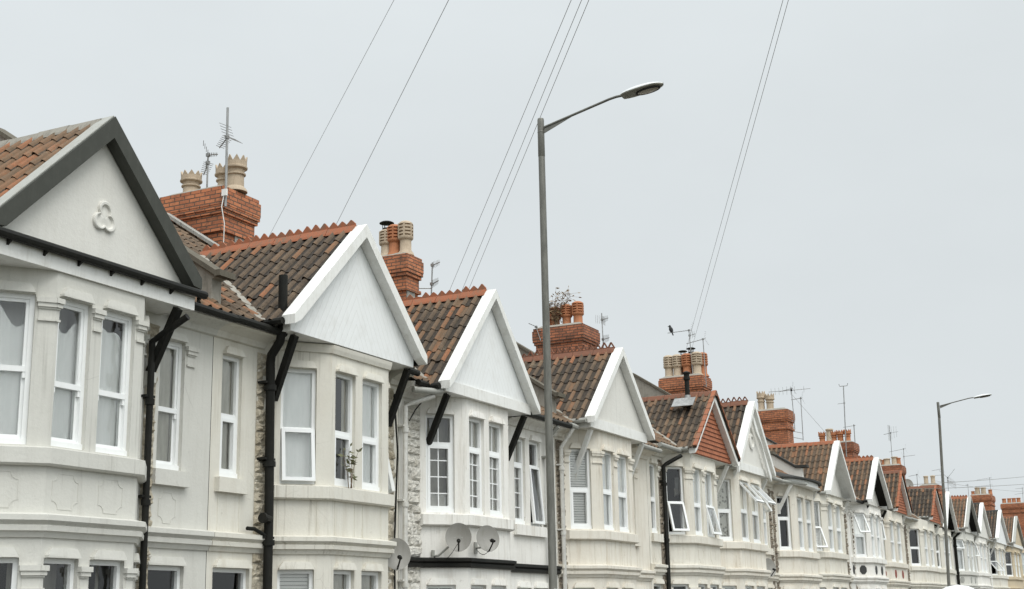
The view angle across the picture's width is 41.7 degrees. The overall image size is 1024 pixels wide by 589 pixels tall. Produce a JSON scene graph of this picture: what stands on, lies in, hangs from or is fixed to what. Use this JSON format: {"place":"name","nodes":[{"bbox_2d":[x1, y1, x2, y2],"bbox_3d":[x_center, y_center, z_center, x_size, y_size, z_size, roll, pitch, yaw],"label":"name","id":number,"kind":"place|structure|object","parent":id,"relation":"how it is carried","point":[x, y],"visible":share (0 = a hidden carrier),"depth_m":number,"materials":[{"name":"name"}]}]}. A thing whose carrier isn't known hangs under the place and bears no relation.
{"place":"outdoors","nodes":[
{"label":"outdoors","id":0,"kind":"place"},
{"bbox_2d":[0,115,239,588],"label":"terraced house","id":1,"kind":"structure","parent":0,"point":[115,315],"depth_m":15.00,"materials":[{"name":"paint tile"},{"name":"white plastic"},{"name":"cream paint"}]},
{"bbox_2d":[0,558,17,588],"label":"window","id":2,"kind":"structure","parent":1,"relation":"in","point":[14,568],"depth_m":13.62,"materials":[{"name":"white plastic"}]},
{"bbox_2d":[0,292,34,443],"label":"window","id":3,"kind":"structure","parent":1,"relation":"in","point":[16,339],"depth_m":14.13,"materials":[{"name":"white plastic"}]},
{"bbox_2d":[6,558,74,588],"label":"window","id":4,"kind":"structure","parent":1,"relation":"in","point":[49,581],"depth_m":14.15,"materials":[{"name":"white plastic"}]},
{"bbox_2d":[22,300,88,449],"bbox_3d":[-4.921,0.866,14.526,0.385,1.820,0.690,-8,-15,25],"label":"window","id":5,"kind":"structure","parent":1,"relation":"in","point":[66,432],"depth_m":14.55,"materials":[{"name":"white plastic"}]},
{"bbox_2d":[94,566,98,588],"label":"window","id":6,"kind":"structure","parent":1,"relation":"in","point":[97,567],"depth_m":15.18,"materials":[{"name":"grey glass"}]},
{"bbox_2d":[67,310,131,455],"bbox_3d":[-4.622,1.002,15.113,0.385,1.820,0.730,-8,-15,25],"label":"window","id":7,"kind":"structure","parent":1,"relation":"in","point":[111,432],"depth_m":15.14,"materials":[{"name":"white plastic"}]},
{"bbox_2d":[89,560,120,588],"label":"window","id":8,"kind":"structure","parent":1,"relation":"in","point":[115,565],"depth_m":14.73,"materials":[{"name":"white plastic"}]},
{"bbox_2d":[148,566,179,588],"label":"window","id":9,"kind":"structure","parent":1,"relation":"in","point":[175,583],"depth_m":16.33,"materials":[{"name":"white plastic"}]},
{"bbox_2d":[156,341,181,470],"bbox_3d":[-4.282,1.337,16.594,0.125,1.750,0.560,-8,-15,25],"label":"window","id":10,"kind":"structure","parent":1,"relation":"in","point":[170,364],"depth_m":16.68,"materials":[{"name":"white plastic"}]},
{"bbox_2d":[160,154,426,588],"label":"terraced house","id":11,"kind":"structure","parent":0,"point":[319,353],"depth_m":18.80,"materials":[{"name":"beige paint"}]},
{"bbox_2d":[201,140,217,187],"bbox_3d":[-5.499,-2.192,24.416,0.288,1.154,0.321,4,-15,-21],"label":"tv aerial","id":12,"kind":"object","parent":11,"relation":"attached to","point":[207,162],"visible":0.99,"depth_m":24.44,"materials":[{"name":"metal"}]},
{"bbox_2d":[221,188,227,241],"bbox_3d":[-4.893,-1.227,23.055,0.207,1.225,0.097,-8,-15,25],"label":"junction box","id":13,"kind":"object","parent":11,"relation":"attached to","point":[224,192],"visible":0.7,"depth_m":23.16,"materials":[{"name":"white paint"}]},
{"bbox_2d":[219,355,238,477],"bbox_3d":[-3.758,1.576,17.624,0.126,1.750,0.520,-8,-15,25],"label":"window","id":14,"kind":"structure","parent":11,"relation":"in","point":[230,366],"depth_m":17.70,"materials":[{"name":"white plastic"}]},
{"bbox_2d":[216,107,242,206],"bbox_3d":[-4.948,-2.401,23.400,0.425,1.820,0.288,-10,-16,32],"label":"tv aerial","id":15,"kind":"object","parent":11,"relation":"attached to","point":[227,137],"visible":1,"depth_m":23.44,"materials":[{"name":"metal"}]},
{"bbox_2d":[213,568,245,588],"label":"window","id":16,"kind":"structure","parent":11,"relation":"in","point":[241,572],"depth_m":17.47,"materials":[{"name":"white plastic"}]},
{"bbox_2d":[277,570,312,588],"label":"window","id":17,"kind":"structure","parent":11,"relation":"in","point":[281,574],"depth_m":18.16,"materials":[{"name":"white plastic"}]},
{"bbox_2d":[279,368,315,483],"bbox_3d":[-2.964,1.790,18.578,0.610,1.750,0.228,5,-15,-25],"label":"window","id":18,"kind":"structure","parent":11,"relation":"in","point":[297,424],"depth_m":18.65,"materials":[{"name":"white plastic"}]},
{"bbox_2d":[269,0,393,235],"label":"overhead wire","id":19,"kind":"object","parent":11,"relation":"attached to","point":[336,108],"visible":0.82,"depth_m":18.45,"materials":[{"name":"grey metal"}]},
{"bbox_2d":[333,570,350,588],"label":"window","id":20,"kind":"structure","parent":11,"relation":"in","point":[341,579],"depth_m":18.75,"materials":[{"name":"white plastic"}]},
{"bbox_2d":[334,373,352,487],"bbox_3d":[-2.450,1.906,19.101,0.127,1.750,0.620,-8,-15,25],"label":"window","id":21,"kind":"structure","parent":11,"relation":"in","point":[345,435],"depth_m":19.25,"materials":[{"name":"white plastic"}]},
{"bbox_2d":[338,442,361,487],"bbox_3d":[-2.294,2.408,18.926,0.291,0.630,0.363,10,-17,-38],"label":"potted weed","id":22,"kind":"object","parent":11,"relation":"on","point":[351,472],"visible":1,"depth_m":18.89,"materials":[{"name":"green plant"}]},
{"bbox_2d":[361,571,377,588],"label":"window","id":23,"kind":"structure","parent":11,"relation":"in","point":[369,580],"depth_m":19.36,"materials":[{"name":"white plastic"}]},
{"bbox_2d":[362,380,379,491],"bbox_3d":[-2.133,2.049,19.722,0.127,1.750,0.636,-8,-15,25],"label":"window","id":24,"kind":"structure","parent":11,"relation":"in","point":[370,399],"depth_m":19.83,"materials":[{"name":"white plastic"}]},
{"bbox_2d":[388,457,394,493],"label":"window","id":25,"kind":"structure","parent":11,"relation":"in","point":[391,487],"depth_m":20.19,"materials":[{"name":"white plastic"}]},
{"bbox_2d":[388,538,410,571],"bbox_3d":[-1.714,3.904,20.123,0.408,0.496,1.000,0,-14,-3],"label":"satellite dish","id":26,"kind":"object","parent":11,"relation":"attached to","point":[399,558],"visible":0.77,"depth_m":19.94,"materials":[{"name":"grey paint"}]},
{"bbox_2d":[379,220,572,588],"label":"terraced house","id":27,"kind":"structure","parent":0,"point":[470,439],"depth_m":22.84,"materials":[{"name":"white paint"}]},
{"bbox_2d":[358,0,448,180],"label":"overhead wire","id":28,"kind":"object","parent":27,"relation":"attached to","point":[403,90],"visible":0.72,"depth_m":18.02,"materials":[{"name":"grey metal"}]},
{"bbox_2d":[419,260,439,293],"bbox_3d":[-1.774,-0.296,29.314,0.475,0.903,0.198,-4,-14,13],"label":"tv aerial","id":29,"kind":"object","parent":27,"relation":"attached to","point":[432,266],"visible":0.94,"depth_m":29.36,"materials":[{"name":"metal"}]},
{"bbox_2d":[426,414,453,512],"bbox_3d":[-1.275,2.803,22.210,0.661,1.820,0.706,-8,-15,25],"label":"window","id":30,"kind":"structure","parent":27,"relation":"in","point":[439,455],"depth_m":22.16,"materials":[{"name":"white plastic"}]},
{"bbox_2d":[430,494,445,505],"bbox_3d":[-1.226,3.393,21.972,0.320,0.260,0.018,5,-15,-26],"label":"window pane","id":31,"kind":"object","parent":30,"relation":"attached to","point":[433,499],"visible":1,"depth_m":21.98,"materials":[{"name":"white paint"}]},
{"bbox_2d":[427,585,454,588],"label":"window","id":32,"kind":"structure","parent":27,"relation":"in","point":[428,586],"depth_m":21.57,"materials":[{"name":"white plastic"}]},
{"bbox_2d":[431,523,471,559],"bbox_3d":[-1.002,3.941,21.440,0.642,0.595,0.349,-8,-15,25],"label":"satellite dish","id":33,"kind":"object","parent":27,"relation":"attached to","point":[458,536],"visible":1,"depth_m":21.49,"materials":[{"name":"grey paint"}]},
{"bbox_2d":[469,418,482,514],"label":"window","id":34,"kind":"structure","parent":27,"relation":"in","point":[474,425],"depth_m":22.65,"materials":[{"name":"white plastic"}]},
{"bbox_2d":[471,585,482,588],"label":"window","id":35,"kind":"structure","parent":27,"relation":"in","point":[472,586],"depth_m":22.09,"materials":[{"name":"white plastic"}]},
{"bbox_2d":[474,525,498,554],"bbox_3d":[-0.432,3.991,21.876,0.539,0.473,0.387,-8,-15,25],"label":"satellite dish","id":36,"kind":"object","parent":27,"relation":"attached to","point":[487,538],"visible":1,"depth_m":21.89,"materials":[{"name":"grey paint"}]},
{"bbox_2d":[489,423,502,517],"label":"window","id":37,"kind":"structure","parent":27,"relation":"in","point":[494,430],"depth_m":23.29,"materials":[{"name":"white plastic"}]},
{"bbox_2d":[514,439,524,524],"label":"window","id":38,"kind":"structure","parent":27,"relation":"in","point":[518,457],"depth_m":25.19,"materials":[{"name":"white plastic"}]},
{"bbox_2d":[529,441,544,526],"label":"window","id":39,"kind":"structure","parent":27,"relation":"in","point":[535,488],"depth_m":25.72,"materials":[{"name":"white plastic"}]},
{"bbox_2d":[0,0,1023,510],"label":"sky","id":40,"kind":"structure","parent":0,"point":[872,242],"materials":[{"name":"grey"}]},
{"bbox_2d":[537,82,663,588],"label":"street lamp","id":41,"kind":"object","parent":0,"point":[642,89],"visible":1,"depth_m":17.10,"materials":[{"name":"metal"}]},
{"bbox_2d":[633,373,782,588],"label":"terraced house","id":42,"kind":"structure","parent":0,"point":[745,501],"depth_m":36.38,"materials":[{"name":"paint"}]},
{"bbox_2d":[716,479,732,540],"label":"window","id":43,"kind":"structure","parent":42,"relation":"in","point":[724,500],"depth_m":35.39,"materials":[{"name":"white plastic"}]},
{"bbox_2d":[739,480,764,541],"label":"window","id":44,"kind":"structure","parent":42,"relation":"in","point":[744,486],"depth_m":36.13,"materials":[{"name":"white plastic"}]},
{"bbox_2d":[750,483,775,543],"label":"window","id":45,"kind":"structure","parent":42,"relation":"in","point":[756,488],"depth_m":37.03,"materials":[{"name":"white plastic"}]},
{"bbox_2d":[763,510,768,546],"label":"window","id":46,"kind":"structure","parent":42,"relation":"in","point":[764,514],"depth_m":39.48,"materials":[{"name":"white plastic"}]},
{"bbox_2d":[762,498,772,512],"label":"window","id":47,"kind":"structure","parent":42,"relation":"in","point":[766,508],"depth_m":37.90,"materials":[{"name":"white plastic"}]},
{"bbox_2d":[766,558,775,576],"bbox_3d":[7.229,7.742,37.969,0.577,0.588,0.472,-8,-15,25],"label":"satellite dish","id":48,"kind":"object","parent":42,"relation":"attached to","point":[770,565],"visible":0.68,"depth_m":37.99,"materials":[{"name":"grey paint"}]},
{"bbox_2d":[658,347,822,588],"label":"terraced house","id":49,"kind":"structure","parent":0,"point":[796,554],"depth_m":41.44,"materials":[{"name":"paint"}]},
{"bbox_2d":[670,323,694,373],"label":"tv aerial","id":50,"kind":"object","parent":49,"relation":"attached to","point":[689,335],"visible":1,"depth_m":46.58,"materials":[{"name":"metal"}]},
{"bbox_2d":[686,337,708,386],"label":"tv aerial","id":51,"kind":"object","parent":49,"relation":"attached to","point":[704,357],"visible":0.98,"depth_m":45.98,"materials":[{"name":"metal"}]},
{"bbox_2d":[684,1,782,355],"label":"overhead wire","id":52,"kind":"object","parent":49,"relation":"attached to","point":[739,156],"visible":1,"depth_m":22.99,"materials":[{"name":"grey metal"}]},
{"bbox_2d":[689,0,788,356],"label":"overhead wire","id":53,"kind":"object","parent":49,"relation":"attached to","point":[747,147],"visible":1,"depth_m":22.29,"materials":[{"name":"grey metal"}]},
{"bbox_2d":[776,496,791,549],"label":"window","id":54,"kind":"structure","parent":49,"relation":"in","point":[789,547],"depth_m":40.44,"materials":[{"name":"white plastic"}]},
{"bbox_2d":[797,498,804,550],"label":"window","id":55,"kind":"structure","parent":49,"relation":"in","point":[799,506],"depth_m":41.31,"materials":[{"name":"white plastic"}]},
{"bbox_2d":[805,500,813,551],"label":"window","id":56,"kind":"structure","parent":49,"relation":"in","point":[808,515],"depth_m":42.22,"materials":[{"name":"white plastic"}]},
{"bbox_2d":[765,437,855,588],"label":"terraced house","id":57,"kind":"structure","parent":0,"point":[825,461],"depth_m":45.33,"materials":[{"name":"grey paint"}]},
{"bbox_2d":[813,501,827,550],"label":"window","id":58,"kind":"structure","parent":57,"relation":"in","point":[816,504],"depth_m":43.83,"materials":[{"name":"white plastic"}]},
{"bbox_2d":[827,503,834,551],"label":"window","id":59,"kind":"structure","parent":57,"relation":"in","point":[829,513],"depth_m":44.70,"materials":[{"name":"white plastic"}]},
{"bbox_2d":[835,506,842,552],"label":"window","id":60,"kind":"structure","parent":57,"relation":"in","point":[838,524],"depth_m":45.71,"materials":[{"name":"white plastic"}]},
{"bbox_2d":[756,391,892,588],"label":"terraced house","id":61,"kind":"structure","parent":0,"point":[868,561],"depth_m":50.78,"materials":[{"name":"white paint"}]},
{"bbox_2d":[773,385,809,428],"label":"tv aerial","id":62,"kind":"object","parent":61,"relation":"attached to","point":[792,399],"visible":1,"depth_m":54.75,"materials":[{"name":"metal"}]},
{"bbox_2d":[793,395,803,439],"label":"tv aerial","id":63,"kind":"object","parent":61,"relation":"attached to","point":[800,398],"visible":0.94,"depth_m":55.26,"materials":[{"name":"metal"}]},
{"bbox_2d":[853,513,870,556],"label":"window","id":64,"kind":"structure","parent":61,"relation":"in","point":[859,518],"depth_m":49.61,"materials":[{"name":"white plastic"}]},
{"bbox_2d":[870,514,875,557],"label":"window","id":65,"kind":"structure","parent":61,"relation":"in","point":[871,518],"depth_m":50.49,"materials":[{"name":"white plastic"}]},
{"bbox_2d":[876,516,881,557],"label":"window","id":66,"kind":"structure","parent":61,"relation":"in","point":[877,522],"depth_m":51.41,"materials":[{"name":"white plastic"}]},
{"bbox_2d":[878,470,912,588],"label":"terraced house","id":67,"kind":"structure","parent":0,"point":[894,519],"depth_m":54.31,"materials":[{"name":"paint"}]},
{"bbox_2d":[882,521,885,558],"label":"window","id":68,"kind":"structure","parent":67,"relation":"in","point":[883,531],"depth_m":52.71,"materials":[{"name":"white plastic"}]},
{"bbox_2d":[889,521,895,561],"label":"window","id":69,"kind":"structure","parent":67,"relation":"in","point":[891,523],"depth_m":53.76,"materials":[{"name":"white plastic"}]},
{"bbox_2d":[896,523,902,562],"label":"window","id":70,"kind":"structure","parent":67,"relation":"in","point":[898,525],"depth_m":55.02,"materials":[{"name":"white plastic"}]},
{"bbox_2d":[879,456,980,588],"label":"terraced house","id":71,"kind":"structure","parent":0,"point":[963,550],"depth_m":71.84,"materials":[{"name":"grey paint"}]},
{"bbox_2d":[883,425,897,454],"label":"tv aerial","id":72,"kind":"object","parent":71,"relation":"attached to","point":[890,436],"visible":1,"depth_m":77.50,"materials":[{"name":"metal"}]},
{"bbox_2d":[956,540,964,570],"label":"window","id":73,"kind":"structure","parent":71,"relation":"in","point":[959,543],"depth_m":70.46,"materials":[{"name":"white plastic"}]},
{"bbox_2d":[966,541,970,570],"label":"window","id":74,"kind":"structure","parent":71,"relation":"in","point":[967,541],"depth_m":71.67,"materials":[{"name":"white plastic"}]},
{"bbox_2d":[970,542,974,571],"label":"window","id":75,"kind":"structure","parent":71,"relation":"in","point":[971,542],"depth_m":72.98,"materials":[{"name":"white plastic"}]},
{"bbox_2d":[934,491,957,588],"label":"terraced house","id":76,"kind":"structure","parent":0,"point":[952,527],"depth_m":65.22,"materials":[{"name":"beige paint"}]},
{"bbox_2d":[935,534,941,567],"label":"window","id":77,"kind":"structure","parent":76,"relation":"in","point":[937,539],"depth_m":64.08,"materials":[{"name":"white plastic"}]},
{"bbox_2d":[948,536,951,568],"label":"window","id":78,"kind":"structure","parent":76,"relation":"in","point":[948,536],"depth_m":66.15,"materials":[{"name":"white plastic"}]},
{"bbox_2d":[909,477,1017,484],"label":"overhead wire","id":79,"kind":"object","parent":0,"point":[960,481],"visible":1,"depth_m":44.48,"materials":[{"name":"grey metal"}]},
{"bbox_2d":[937,394,991,586],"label":"street lamp","id":80,"kind":"object","parent":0,"point":[943,491],"visible":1,"depth_m":44.00,"materials":[{"name":"metal"}]},
{"bbox_2d":[970,487,1023,585],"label":"terraced house","id":81,"kind":"structure","parent":0,"point":[1009,507],"depth_m":116.02,"materials":[{"name":"orange brick"}]},
{"bbox_2d":[1003,516,1023,588],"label":"terraced house","id":82,"kind":"structure","parent":0,"point":[1014,548],"depth_m":90.72,"materials":[{"name":"beige paint"}]},
{"bbox_2d":[1006,552,1013,576],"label":"window","id":83,"kind":"structure","parent":82,"relation":"in","point":[1006,552],"depth_m":89.03,"materials":[{"name":"white plastic"}]},
{"label":"road","id":84,"kind":"structure","parent":0,"visible":0},
{"bbox_2d":[943,585,973,588],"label":"parked van","id":85,"kind":"object","parent":84,"relation":"on","point":[958,587],"visible":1,"depth_m":31.31,"materials":[{"name":"metal"}]},
{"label":"front gardens","id":86,"kind":"structure","parent":0,"visible":0},
{"bbox_2d":[516,342,661,588],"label":"terraced house","id":87,"kind":"structure","parent":86,"relation":"on","point":[605,449],"depth_m":27.77,"materials":[{"name":"paint"}]},
{"bbox_2d":[450,1,570,288],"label":"overhead wire","id":88,"kind":"object","parent":87,"relation":"attached to","point":[517,128],"visible":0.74,"depth_m":19.22,"materials":[{"name":"grey metal"}]},
{"bbox_2d":[461,0,581,291],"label":"overhead wire","id":89,"kind":"object","parent":87,"relation":"attached to","point":[526,133],"visible":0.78,"depth_m":19.47,"materials":[{"name":"grey metal"}]},
{"bbox_2d":[469,0,588,287],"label":"overhead wire","id":90,"kind":"object","parent":87,"relation":"attached to","point":[534,130],"visible":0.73,"depth_m":19.46,"materials":[{"name":"grey metal"}]},
{"bbox_2d":[569,449,591,528],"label":"window","id":91,"kind":"structure","parent":87,"relation":"in","point":[583,521],"depth_m":27.06,"materials":[{"name":"white plastic"}]},
{"bbox_2d":[602,452,613,530],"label":"window","id":92,"kind":"structure","parent":87,"relation":"in","point":[606,460],"depth_m":27.75,"materials":[{"name":"white plastic"}]},
{"bbox_2d":[617,456,628,532],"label":"window","id":93,"kind":"structure","parent":87,"relation":"in","point":[621,463],"depth_m":28.48,"materials":[{"name":"white plastic"}]},
{"bbox_2d":[532,301,740,588],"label":"terraced house","id":94,"kind":"structure","parent":86,"relation":"on","point":[694,441],"depth_m":32.92,"materials":[{"name":"grey paint"}]},
{"bbox_2d":[549,286,581,324],"bbox_3d":[1.413,0.329,38.290,1.125,1.242,0.847,2,-14,-12],"label":"wild shrub","id":95,"kind":"object","parent":94,"relation":"on","point":[554,314],"visible":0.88,"depth_m":38.19,"materials":[{"name":"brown plant"}]},
{"bbox_2d":[595,313,608,348],"bbox_3d":[2.555,1.216,38.444,0.370,1.400,0.377,2,-14,-13],"label":"tv aerial","id":96,"kind":"object","parent":94,"relation":"attached to","point":[602,319],"visible":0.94,"depth_m":38.46,"materials":[{"name":"metal"}]},
{"bbox_2d":[646,464,657,532],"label":"window","id":97,"kind":"structure","parent":94,"relation":"in","point":[651,467],"depth_m":31.45,"materials":[{"name":"white plastic"}]},
{"bbox_2d":[666,467,689,533],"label":"window","id":98,"kind":"structure","parent":94,"relation":"in","point":[683,515],"depth_m":31.98,"materials":[{"name":"white plastic"}]},
{"bbox_2d":[671,584,687,588],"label":"window","id":99,"kind":"structure","parent":94,"relation":"in","point":[685,586],"depth_m":31.58,"materials":[{"name":"white plastic"}]},
{"bbox_2d":[693,469,702,535],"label":"window","id":100,"kind":"structure","parent":94,"relation":"in","point":[696,481],"depth_m":32.80,"materials":[{"name":"white plastic"}]},
{"bbox_2d":[705,472,721,536],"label":"window","id":101,"kind":"structure","parent":94,"relation":"in","point":[710,510],"depth_m":33.56,"materials":[{"name":"white plastic"}]},
{"bbox_2d":[818,428,943,588],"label":"terraced house","id":102,"kind":"structure","parent":86,"relation":"on","point":[920,534],"depth_m":61.58,"materials":[{"name":"grey paint"}]},
{"bbox_2d":[839,383,847,455],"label":"tv aerial","id":103,"kind":"object","parent":102,"relation":"attached to","point":[844,416],"visible":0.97,"depth_m":65.93,"materials":[{"name":"metal"}]},
{"bbox_2d":[910,529,921,565],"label":"window","id":104,"kind":"structure","parent":102,"relation":"in","point":[917,537],"depth_m":59.23,"materials":[{"name":"white plastic"}]},
{"bbox_2d":[923,530,929,565],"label":"window","id":105,"kind":"structure","parent":102,"relation":"in","point":[925,536],"depth_m":60.48,"materials":[{"name":"white plastic"}]},
{"bbox_2d":[929,532,935,566],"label":"window","id":106,"kind":"structure","parent":102,"relation":"in","point":[930,535],"depth_m":61.82,"materials":[{"name":"white plastic"}]},
{"bbox_2d":[920,475,992,588],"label":"terraced house","id":107,"kind":"structure","parent":86,"relation":"on","point":[981,553],"depth_m":76.53,"materials":[{"name":"white paint"}]},
{"bbox_2d":[905,479,913,486],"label":"satellite dish","id":108,"kind":"object","parent":107,"relation":"attached to","point":[908,481],"visible":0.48,"depth_m":77.16,"materials":[{"name":"grey paint"}]},
{"bbox_2d":[975,543,979,571],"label":"window","id":109,"kind":"structure","parent":107,"relation":"in","point":[975,543],"depth_m":74.84,"materials":[{"name":"white plastic"}]},
{"bbox_2d":[980,544,983,571],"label":"window","id":110,"kind":"structure","parent":107,"relation":"in","point":[980,544],"depth_m":76.08,"materials":[{"name":"white plastic"}]},
{"bbox_2d":[985,510,1010,588],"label":"terraced house","id":111,"kind":"structure","parent":86,"relation":"on","point":[998,541],"depth_m":83.11,"materials":[{"name":"grey paint"}]},
{"bbox_2d":[989,548,1004,574],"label":"window","id":112,"kind":"structure","parent":111,"relation":"in","point":[995,561],"depth_m":81.96,"materials":[{"name":"white plastic"}]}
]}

